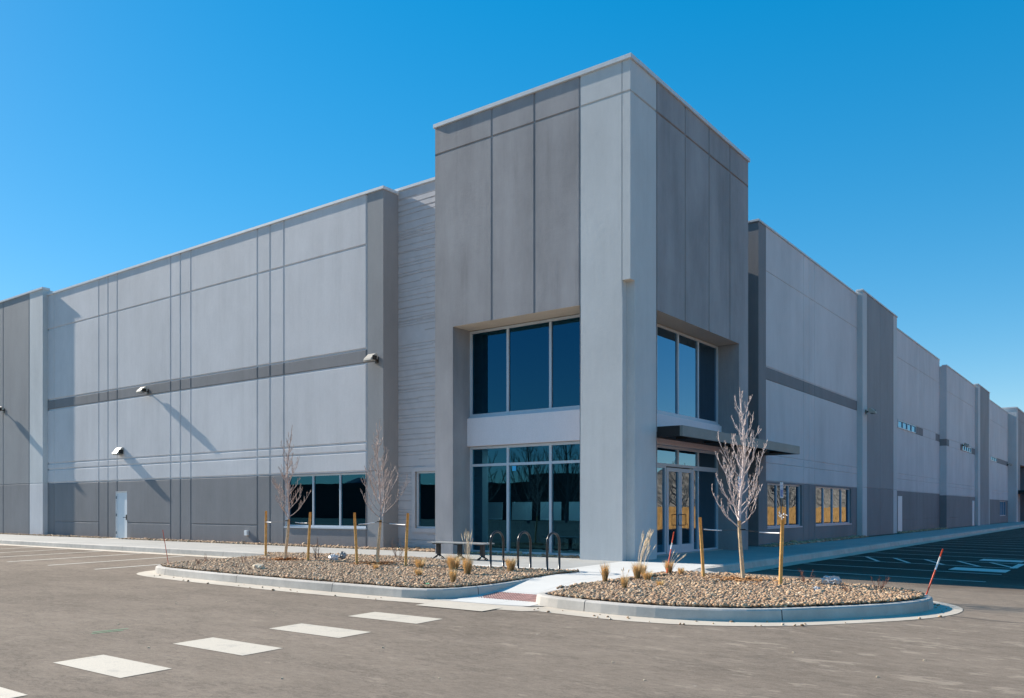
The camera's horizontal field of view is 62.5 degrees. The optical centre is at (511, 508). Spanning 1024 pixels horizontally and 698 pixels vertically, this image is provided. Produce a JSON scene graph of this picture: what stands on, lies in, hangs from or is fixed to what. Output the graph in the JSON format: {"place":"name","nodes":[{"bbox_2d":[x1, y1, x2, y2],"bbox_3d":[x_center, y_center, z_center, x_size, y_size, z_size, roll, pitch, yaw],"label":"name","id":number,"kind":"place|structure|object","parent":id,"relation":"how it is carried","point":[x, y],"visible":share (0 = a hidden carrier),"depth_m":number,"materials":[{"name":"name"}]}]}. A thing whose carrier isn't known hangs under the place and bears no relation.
{"place":"outdoors","nodes":[
{"label":"outdoors","id":0,"kind":"place"},
{"bbox_2d":[161,565,570,587],"bbox_3d":[-4.036,1.383,20.356,11.600,0.080,5.680,0,0,37],"label":"planting bed","id":1,"kind":"object","parent":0,"point":[375,584],"visible":0.1,"depth_m":16.10,"materials":[{"name":"beige gravel"}]},
{"bbox_2d":[252,563,264,568],"bbox_3d":[-5.768,1.347,19.211,0.358,0.190,0.246,0,0,37],"label":"boulder","id":2,"kind":"object","parent":1,"relation":"on","point":[258,566],"visible":0.72,"depth_m":19.12,"materials":[{"name":"stone"}]},
{"bbox_2d":[264,511,266,555],"bbox_3d":[-6.893,0.768,23.620,0.083,1.401,0.068,0,0,37],"label":"wooden stake","id":3,"kind":"object","parent":1,"relation":"on","point":[265,550],"visible":0.85,"depth_m":23.59,"materials":[{"name":"brown wood"}]},
{"bbox_2d":[271,429,310,557],"bbox_3d":[-5.906,-0.393,21.948,0.885,3.555,1.153,0,0,37],"label":"young tree","id":4,"kind":"object","parent":1,"relation":"on","point":[288,485],"visible":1,"depth_m":21.98,"materials":[{"name":"beige plant"}]},
{"bbox_2d":[307,512,311,560],"bbox_3d":[-5.232,0.787,21.733,0.134,1.383,0.068,0,0,2],"label":"wooden stake","id":5,"kind":"object","parent":1,"relation":"on","point":[309,534],"visible":0.85,"depth_m":21.70,"materials":[{"name":"brown wood"}]},
{"bbox_2d":[312,540,320,559],"bbox_3d":[-5.017,1.039,21.680,0.247,0.678,0.353,0,0,-9],"label":"bare shrub","id":6,"kind":"object","parent":1,"relation":"on","point":[315,552],"visible":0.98,"depth_m":21.64,"materials":[{"name":"grey plant"}]},
{"bbox_2d":[329,554,338,559],"bbox_3d":[-4.611,1.287,21.841,0.248,0.249,0.252,0,0,-28],"label":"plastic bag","id":7,"kind":"object","parent":1,"relation":"on","point":[333,556],"visible":0.7,"depth_m":21.77,"materials":[{"name":"white plastic"}]},
{"bbox_2d":[339,551,346,558],"bbox_3d":[-4.396,1.236,21.916,0.275,0.250,0.183,0,0,37],"label":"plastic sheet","id":8,"kind":"object","parent":1,"relation":"on","point":[343,555],"visible":0.98,"depth_m":21.86,"materials":[{"name":"grey plastic"}]},
{"bbox_2d":[353,513,357,563],"bbox_3d":[-3.755,0.791,20.296,0.165,1.385,0.066,0,0,37],"label":"wooden stake","id":9,"kind":"object","parent":1,"relation":"on","point":[355,539],"visible":0.85,"depth_m":20.28,"materials":[{"name":"brown wood"}]},
{"bbox_2d":[160,552,578,587],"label":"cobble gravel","id":10,"kind":"structure","parent":1,"relation":"on","point":[435,572],"depth_m":18.44,"materials":[{"name":"beige gravel"}]},
{"bbox_2d":[249,556,320,561],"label":"mulch","id":11,"kind":"object","parent":10,"relation":"on","point":[285,559],"visible":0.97,"depth_m":21.90,"materials":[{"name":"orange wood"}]},
{"bbox_2d":[346,560,403,565],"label":"mulch","id":12,"kind":"object","parent":10,"relation":"on","point":[374,562],"visible":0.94,"depth_m":20.30,"materials":[{"name":"brown gravel"}]},
{"bbox_2d":[413,567,423,575],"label":"ornamental grass","id":13,"kind":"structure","parent":10,"relation":"on","point":[417,572],"depth_m":17.09,"materials":[{"name":"plant"}]},
{"bbox_2d":[413,557,427,567],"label":"ornamental grass","id":14,"kind":"object","parent":10,"relation":"on","point":[420,564],"depth_m":19.05,"materials":[{"name":"plant"}]},
{"bbox_2d":[443,553,463,569],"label":"ornamental grass","id":15,"kind":"object","parent":10,"relation":"on","point":[453,563],"depth_m":18.39,"materials":[{"name":"plant"}]},
{"bbox_2d":[448,569,458,582],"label":"ornamental grass","id":16,"kind":"object","parent":10,"relation":"on","point":[452,574],"depth_m":15.70,"materials":[{"name":"plant"}]},
{"bbox_2d":[460,531,474,573],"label":"ornamental grass","id":17,"kind":"object","parent":10,"relation":"on","point":[468,563],"depth_m":17.32,"materials":[{"name":"plant"}]},
{"bbox_2d":[505,556,516,570],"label":"ornamental grass","id":18,"kind":"object","parent":10,"relation":"on","point":[511,564],"depth_m":17.96,"materials":[{"name":"plant"}]},
{"bbox_2d":[360,421,409,561],"bbox_3d":[-3.147,-0.394,20.393,1.020,3.553,1.483,0,0,-33],"label":"young tree","id":19,"kind":"object","parent":1,"relation":"on","point":[383,480],"visible":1,"depth_m":20.36,"materials":[{"name":"beige plant"}]},
{"bbox_2d":[390,538,403,557],"bbox_3d":[-3.003,1.054,22.041,0.249,0.599,0.452,0,0,37],"label":"bare shrub","id":20,"kind":"object","parent":1,"relation":"on","point":[396,550],"visible":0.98,"depth_m":22.06,"materials":[{"name":"grey plant"}]},
{"bbox_2d":[404,513,408,565],"bbox_3d":[-2.455,0.792,19.618,0.132,1.373,0.067,0,0,11],"label":"wooden stake","id":21,"kind":"object","parent":1,"relation":"on","point":[406,539],"visible":0.85,"depth_m":19.59,"materials":[{"name":"brown wood"}]},
{"bbox_2d":[0,528,1023,697],"bbox_3d":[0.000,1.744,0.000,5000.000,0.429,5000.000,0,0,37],"label":"asphalt road","id":22,"kind":"structure","parent":0,"point":[51,611],"depth_m":10.38,"materials":[{"name":"grey asphalt"}]},
{"bbox_2d":[0,687,26,697],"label":"crosswalk marking","id":23,"kind":"object","parent":22,"relation":"on","point":[6,693],"visible":1,"depth_m":7.88,"materials":[{"name":"white paint"}]},
{"bbox_2d":[9,553,141,561],"bbox_3d":[-13.898,1.567,27.038,0.130,0.070,4.250,0,0,37],"label":"stall marking","id":24,"kind":"object","parent":22,"relation":"on","point":[74,557],"visible":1,"depth_m":26.97,"materials":[{"name":"white paint"}]},
{"bbox_2d":[53,655,171,677],"bbox_3d":[-4.363,1.709,9.182,1.430,0.009,0.570,0,0,37],"label":"crosswalk marking","id":25,"kind":"object","parent":22,"relation":"on","point":[112,666],"visible":1,"depth_m":9.14,"materials":[{"name":"white paint"}]},
{"bbox_2d":[57,556,178,564],"bbox_3d":[-11.813,1.567,25.484,0.130,0.070,4.250,0,0,37],"label":"stall marking","id":26,"kind":"object","parent":22,"relation":"on","point":[116,560],"visible":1,"depth_m":25.41,"materials":[{"name":"white paint"}]},
{"bbox_2d":[174,637,280,655],"bbox_3d":[-3.497,1.685,10.344,1.430,0.009,0.570,0,0,37],"label":"crosswalk marking","id":27,"kind":"object","parent":22,"relation":"on","point":[229,646],"visible":1,"depth_m":10.31,"materials":[{"name":"white paint"}]},
{"bbox_2d":[0,540,532,598],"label":"kerb","id":28,"kind":"structure","parent":22,"relation":"on","point":[420,593],"depth_m":17.26,"materials":[{"name":"concrete"}]},
{"bbox_2d":[269,623,368,637],"bbox_3d":[-2.630,1.661,11.507,1.430,0.009,0.570,0,0,37],"label":"crosswalk marking","id":29,"kind":"object","parent":22,"relation":"on","point":[321,630],"visible":1,"depth_m":11.48,"materials":[{"name":"white paint"}]},
{"bbox_2d":[351,612,439,623],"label":"crosswalk marking","id":30,"kind":"object","parent":22,"relation":"on","point":[396,617],"visible":1,"depth_m":12.65,"materials":[{"name":"white paint"}]},
{"bbox_2d":[419,602,501,610],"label":"crosswalk marking","id":31,"kind":"object","parent":22,"relation":"on","point":[459,606],"visible":1,"depth_m":13.82,"materials":[{"name":"white paint"}]},
{"bbox_2d":[0,526,1023,625],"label":"gutter","id":32,"kind":"object","parent":22,"relation":"on","point":[942,610],"visible":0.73,"depth_m":13.77,"materials":[{"name":"concrete"}]},
{"bbox_2d":[154,575,946,625],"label":"curb","id":33,"kind":"structure","parent":32,"relation":"on","point":[628,616],"depth_m":12.47,"materials":[{"name":"grey concrete"}]},
{"bbox_2d":[536,524,1023,620],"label":"kerb","id":34,"kind":"structure","parent":22,"relation":"on","point":[546,599],"depth_m":12.66,"materials":[{"name":"concrete"}]},
{"bbox_2d":[926,549,943,594],"bbox_3d":[7.022,1.055,14.017,0.287,0.778,0.028,0,0,7],"label":"snow marker","id":35,"kind":"object","parent":34,"relation":"on","point":[939,558],"visible":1,"depth_m":14.01,"materials":[{"name":"red plastic"}]},
{"bbox_2d":[778,569,982,581],"bbox_3d":[8.481,1.571,19.932,4.780,0.079,0.100,0,0,37],"label":"stall marking","id":36,"kind":"object","parent":22,"relation":"on","point":[894,576],"visible":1,"depth_m":19.60,"materials":[{"name":"white paint"}]},
{"bbox_2d":[818,564,1001,574],"bbox_3d":[10.023,1.571,22.001,4.780,0.079,0.100,0,0,37],"label":"stall marking","id":37,"kind":"object","parent":22,"relation":"on","point":[909,569],"visible":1,"depth_m":21.79,"materials":[{"name":"white paint"}]},
{"bbox_2d":[837,559,1013,568],"bbox_3d":[11.570,1.571,24.078,4.780,0.079,0.100,0,0,37],"label":"stall marking","id":38,"kind":"object","parent":22,"relation":"on","point":[918,563],"visible":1,"depth_m":24.08,"materials":[{"name":"white paint"}]},
{"bbox_2d":[948,567,1009,572],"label":"stall marking","id":39,"kind":"object","parent":22,"relation":"on","point":[979,569],"visible":1,"depth_m":22.01,"materials":[{"name":"white paint"}]},
{"bbox_2d":[981,559,1023,561],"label":"stall marking","id":40,"kind":"object","parent":22,"relation":"on","point":[1001,560],"visible":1,"depth_m":25.89,"materials":[{"name":"white paint"}]},
{"bbox_2d":[1011,564,1023,567],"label":"hatch marking","id":41,"kind":"object","parent":22,"relation":"on","point":[1017,565],"visible":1,"depth_m":23.35,"materials":[{"name":"white paint"}]},
{"bbox_2d":[0,521,1023,607],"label":"sidewalk","id":42,"kind":"structure","parent":0,"point":[720,557],"depth_m":27.09,"materials":[{"name":"concrete"}]},
{"bbox_2d":[427,541,494,560],"bbox_3d":[-1.378,1.123,22.350,2.012,0.450,0.479,0,0,37],"label":"park bench","id":43,"kind":"object","parent":42,"relation":"on","point":[459,548],"visible":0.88,"depth_m":22.30,"materials":[{"name":"black metal"}]},
{"bbox_2d":[0,53,1023,560],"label":"warehouse building","id":44,"kind":"structure","parent":42,"relation":"on","point":[590,303],"depth_m":28.68,"materials":[{"name":"grey paint"}]},
{"bbox_2d":[112,447,123,454],"bbox_3d":[-17.736,-2.576,37.948,0.426,0.343,0.340,0,0,37],"label":"wall light","id":45,"kind":"object","parent":44,"relation":"attached to","point":[118,451],"visible":1,"depth_m":37.87,"materials":[{"name":"white metal"}]},
{"bbox_2d":[116,491,126,537],"bbox_3d":[-17.627,0.285,38.133,1.000,2.130,0.173,0,0,37],"label":"door","id":46,"kind":"structure","parent":44,"relation":"in","point":[121,496],"depth_m":38.20,"materials":[{"name":"blue paint"}]},
{"bbox_2d":[136,387,148,393],"bbox_3d":[-15.998,-5.127,36.599,0.386,0.293,0.467,0,0,37],"label":"wall light","id":47,"kind":"object","parent":44,"relation":"attached to","point":[140,390],"visible":1,"depth_m":36.48,"materials":[{"name":"white metal"}]},
{"bbox_2d":[284,472,366,528],"bbox_3d":[-6.628,-0.260,29.982,4.320,1.940,0.240,0,0,37],"label":"window","id":48,"kind":"structure","parent":44,"relation":"in","point":[333,499],"depth_m":29.94,"materials":[{"name":"black glass"}]},
{"bbox_2d":[363,353,378,363],"bbox_3d":[-4.664,-5.017,28.127,0.386,0.293,0.467,0,0,37],"label":"wall light","id":49,"kind":"object","parent":44,"relation":"attached to","point":[368,358],"visible":1,"depth_m":28.01,"materials":[{"name":"white metal"}]},
{"bbox_2d":[417,471,434,527],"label":"window","id":50,"kind":"structure","parent":44,"relation":"in","point":[426,479],"depth_m":28.07,"materials":[{"name":"black glass"}]},
{"bbox_2d":[469,314,579,417],"bbox_3d":[0.512,-4.040,24.300,4.480,2.640,0.160,0,0,37],"label":"window","id":51,"kind":"structure","parent":44,"relation":"in","point":[529,367],"depth_m":24.39,"materials":[{"name":"blue glass"}]},
{"bbox_2d":[470,441,579,555],"bbox_3d":[0.527,-0.265,24.320,4.420,3.190,0.110,0,0,37],"label":"window","id":52,"kind":"structure","parent":44,"relation":"in","point":[540,498],"depth_m":24.38,"materials":[{"name":"black glass"}]},
{"bbox_2d":[657,465,665,554],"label":"window","id":53,"kind":"structure","parent":44,"relation":"in","point":[661,470],"depth_m":24.47,"materials":[{"name":"glass"}]},
{"bbox_2d":[666,467,681,553],"bbox_3d":[4.801,0.065,24.969,0.128,2.530,0.880,0,0,37],"label":"door","id":54,"kind":"structure","parent":44,"relation":"in","point":[673,514],"depth_m":25.01,"materials":[{"name":"glass"}]},
{"bbox_2d":[680,469,692,552],"bbox_3d":[5.339,0.065,25.691,0.128,2.530,0.900,0,0,37],"label":"door","id":55,"kind":"structure","parent":44,"relation":"in","point":[686,475],"depth_m":25.78,"materials":[{"name":"glass"}]},
{"bbox_2d":[657,445,717,470],"bbox_3d":[4.987,-1.535,25.360,0.110,0.590,5.770,0,0,37],"label":"window","id":56,"kind":"structure","parent":44,"relation":"in","point":[669,456],"depth_m":25.76,"materials":[{"name":"blue glass"}]},
{"bbox_2d":[657,324,719,425],"bbox_3d":[5.007,-4.000,25.345,0.160,2.600,5.830,0,0,37],"label":"window","id":57,"kind":"structure","parent":44,"relation":"in","point":[687,366],"depth_m":25.81,"materials":[{"name":"blue glass"}]},
{"bbox_2d":[691,468,717,550],"bbox_3d":[6.135,0.046,26.900,0.110,2.568,1.930,0,0,37],"label":"window","id":58,"kind":"structure","parent":44,"relation":"in","point":[705,505],"depth_m":26.95,"materials":[{"name":"blue glass"}]},
{"bbox_2d":[767,483,802,528],"bbox_3d":[10.403,-0.090,32.343,0.210,1.680,3.960,0,0,37],"label":"window","id":59,"kind":"structure","parent":44,"relation":"in","point":[791,493],"depth_m":32.57,"materials":[{"name":"glass"}]},
{"bbox_2d":[816,486,851,525],"bbox_3d":[14.257,-0.090,37.515,0.210,1.680,5.460,0,0,37],"label":"window","id":60,"kind":"structure","parent":44,"relation":"in","point":[832,504],"depth_m":37.51,"materials":[{"name":"yellow glass"}]},
{"bbox_2d":[865,408,876,413],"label":"wall light","id":61,"kind":"object","parent":44,"relation":"attached to","point":[871,411],"visible":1,"depth_m":40.48,"materials":[{"name":"grey metal"}]},
{"bbox_2d":[898,496,901,530],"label":"door","id":62,"kind":"structure","parent":44,"relation":"in","point":[899,497],"depth_m":47.57,"materials":[{"name":"blue paint"}]},
{"bbox_2d":[898,420,915,432],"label":"window","id":63,"kind":"structure","parent":44,"relation":"in","point":[901,424],"depth_m":49.02,"materials":[{"name":"blue glass"}]},
{"bbox_2d":[962,446,971,452],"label":"window","id":64,"kind":"structure","parent":44,"relation":"in","point":[968,449],"depth_m":63.67,"materials":[{"name":"blue glass"}]},
{"bbox_2d":[972,501,973,525],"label":"door","id":65,"kind":"structure","parent":44,"relation":"in","point":[972,501],"depth_m":65.57,"materials":[{"name":"blue paint"}]},
{"bbox_2d":[1000,501,1005,515],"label":"window","id":66,"kind":"structure","parent":44,"relation":"in","point":[1002,503],"depth_m":80.65,"materials":[{"name":"blue glass"}]},
{"bbox_2d":[780,482,782,514],"bbox_3d":[8.529,0.250,26.693,0.046,2.200,0.300,0,0,37],"label":"parking sign","id":67,"kind":"object","parent":42,"relation":"on","point":[781,490],"visible":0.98,"depth_m":26.69,"materials":[{"name":"grey metal"}]},
{"bbox_2d":[794,522,1006,544],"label":"gravel strip","id":68,"kind":"object","parent":42,"relation":"on","point":[909,532],"visible":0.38,"depth_m":45.28,"materials":[{"name":"stone"}]},
{"bbox_2d":[759,527,947,546],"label":"planting bed","id":69,"kind":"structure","parent":68,"relation":"on","point":[793,542],"depth_m":35.34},
{"label":"gravel strip","id":70,"kind":"structure","parent":42,"relation":"on","visible":0},
{"bbox_2d":[0,533,579,557],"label":"sidewalk","id":71,"kind":"structure","parent":70,"relation":"on","point":[303,544],"depth_m":29.77,"materials":[{"name":"grey concrete"}]},
{"bbox_2d":[0,0,1023,411],"label":"sky","id":72,"kind":"structure","parent":0,"point":[883,140],"materials":[{"name":"blue"}]},
{"bbox_2d":[450,561,712,605],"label":"walkway","id":73,"kind":"structure","parent":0,"point":[592,573],"depth_m":16.61,"materials":[{"name":"concrete"}]},
{"bbox_2d":[489,530,503,566],"bbox_3d":[-0.338,0.930,19.109,0.120,0.866,0.588,0,0,37],"label":"bike rack","id":74,"kind":"object","parent":73,"relation":"on","point":[490,548],"visible":0.87,"depth_m":18.95,"materials":[{"name":"black metal"}]},
{"bbox_2d":[478,591,537,601],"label":"tactile paving","id":75,"kind":"structure","parent":73,"relation":"on","point":[514,596],"depth_m":14.93,"materials":[{"name":"concrete"}]},
{"bbox_2d":[517,531,531,568],"bbox_3d":[0.273,0.929,18.691,0.120,0.866,0.588,0,0,37],"label":"bike rack","id":76,"kind":"object","parent":73,"relation":"on","point":[530,548],"visible":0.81,"depth_m":18.81,"materials":[{"name":"black metal"}]},
{"bbox_2d":[546,532,560,570],"bbox_3d":[0.888,0.931,18.145,0.120,0.866,0.588,0,0,37],"label":"bike rack","id":77,"kind":"object","parent":73,"relation":"on","point":[559,549],"visible":0.81,"depth_m":18.24,"materials":[{"name":"black metal"}]},
{"bbox_2d":[549,575,917,607],"bbox_3d":[3.948,1.398,14.493,5.351,0.109,5.421,0,0,37],"label":"planting bed","id":78,"kind":"object","parent":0,"point":[729,606],"visible":0.16,"depth_m":12.65,"materials":[{"name":"brown gravel"}]},
{"bbox_2d":[630,528,654,578],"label":"ornamental grass","id":79,"kind":"object","parent":78,"relation":"on","point":[637,572],"depth_m":16.17,"materials":[{"name":"plant"}]},
{"bbox_2d":[636,542,655,574],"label":"ornamental grass","id":80,"kind":"object","parent":78,"relation":"on","point":[643,569],"depth_m":16.86,"materials":[{"name":"plant"}]},
{"bbox_2d":[654,579,665,585],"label":"ornamental grass","id":81,"kind":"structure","parent":78,"relation":"on","point":[659,583],"depth_m":14.77,"materials":[{"name":"plant"}]},
{"bbox_2d":[698,517,704,576],"bbox_3d":[3.686,0.821,16.365,0.138,1.304,0.068,0,0,12],"label":"tree stake","id":82,"kind":"object","parent":78,"relation":"on","point":[701,547],"visible":0.85,"depth_m":16.34,"materials":[{"name":"brown wood"}]},
{"bbox_2d":[548,570,924,607],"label":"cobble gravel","id":83,"kind":"structure","parent":78,"relation":"on","point":[694,588],"depth_m":13.83,"materials":[{"name":"beige gravel"}]},
{"bbox_2d":[599,562,610,581],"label":"ornamental grass","id":84,"kind":"object","parent":83,"relation":"on","point":[604,573],"depth_m":15.53,"materials":[{"name":"plant"}]},
{"bbox_2d":[619,567,629,587],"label":"ornamental grass","id":85,"kind":"object","parent":83,"relation":"on","point":[624,582],"depth_m":14.44,"materials":[{"name":"plant"}]},
{"bbox_2d":[641,569,653,579],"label":"ornamental grass","id":86,"kind":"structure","parent":83,"relation":"on","point":[646,576],"depth_m":15.70,"materials":[{"name":"plant"}]},
{"bbox_2d":[666,532,673,572],"bbox_3d":[3.236,0.920,17.262,0.026,0.888,0.371,0,0,37],"label":"snow marker","id":87,"kind":"object","parent":83,"relation":"on","point":[670,550],"visible":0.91,"depth_m":17.28,"materials":[{"name":"red plastic"}]},
{"bbox_2d":[662,550,685,572],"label":"ornamental grass","id":88,"kind":"object","parent":83,"relation":"on","point":[670,566],"depth_m":17.20,"materials":[{"name":"plant"}]},
{"bbox_2d":[676,567,684,573],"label":"ornamental grass","id":89,"kind":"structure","parent":83,"relation":"on","point":[681,570],"depth_m":16.80,"materials":[{"name":"plant"}]},
{"bbox_2d":[687,574,783,583],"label":"mulch","id":90,"kind":"object","parent":83,"relation":"on","point":[731,577],"visible":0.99,"depth_m":15.79,"materials":[{"name":"orange wood"}]},
{"bbox_2d":[798,569,814,581],"bbox_3d":[5.382,1.254,15.581,0.241,0.295,0.363,0,0,-33],"label":"bare shrub","id":91,"kind":"object","parent":83,"relation":"on","point":[804,576],"visible":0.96,"depth_m":15.54,"materials":[{"name":"brown plant"}]},
{"bbox_2d":[820,576,841,584],"bbox_3d":[5.734,1.292,15.130,0.195,0.180,0.361,0,0,-43],"label":"plastic wrapper","id":92,"kind":"object","parent":83,"relation":"on","point":[832,580],"visible":0.97,"depth_m":15.08,"materials":[{"name":"clear plastic"}]},
{"bbox_2d":[871,575,889,588],"bbox_3d":[6.277,1.278,14.394,0.353,0.295,0.248,0,0,-39],"label":"bare shrub","id":93,"kind":"object","parent":83,"relation":"on","point":[881,586],"visible":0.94,"depth_m":14.40,"materials":[{"name":"brown plant"}]},
{"bbox_2d":[712,387,767,577],"bbox_3d":[4.269,-0.459,15.900,0.939,3.683,1.269,0,0,23],"label":"young tree","id":94,"kind":"object","parent":78,"relation":"on","point":[739,488],"visible":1,"depth_m":15.93,"materials":[{"name":"beige plant"}]},
{"bbox_2d":[740,529,779,533],"bbox_3d":[4.557,0.422,15.543,0.121,0.067,1.040,0,0,-26],"label":"tree tie","id":95,"kind":"object","parent":94,"relation":"attached to","point":[764,532],"visible":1,"depth_m":15.38,"materials":[{"name":"white rubber"}]},
{"bbox_2d":[778,515,784,583],"bbox_3d":[4.820,0.808,15.095,0.123,1.383,0.067,0,0,-21],"label":"tree stake","id":96,"kind":"object","parent":78,"relation":"on","point":[781,552],"visible":0.85,"depth_m":15.07,"materials":[{"name":"brown wood"}]}
]}

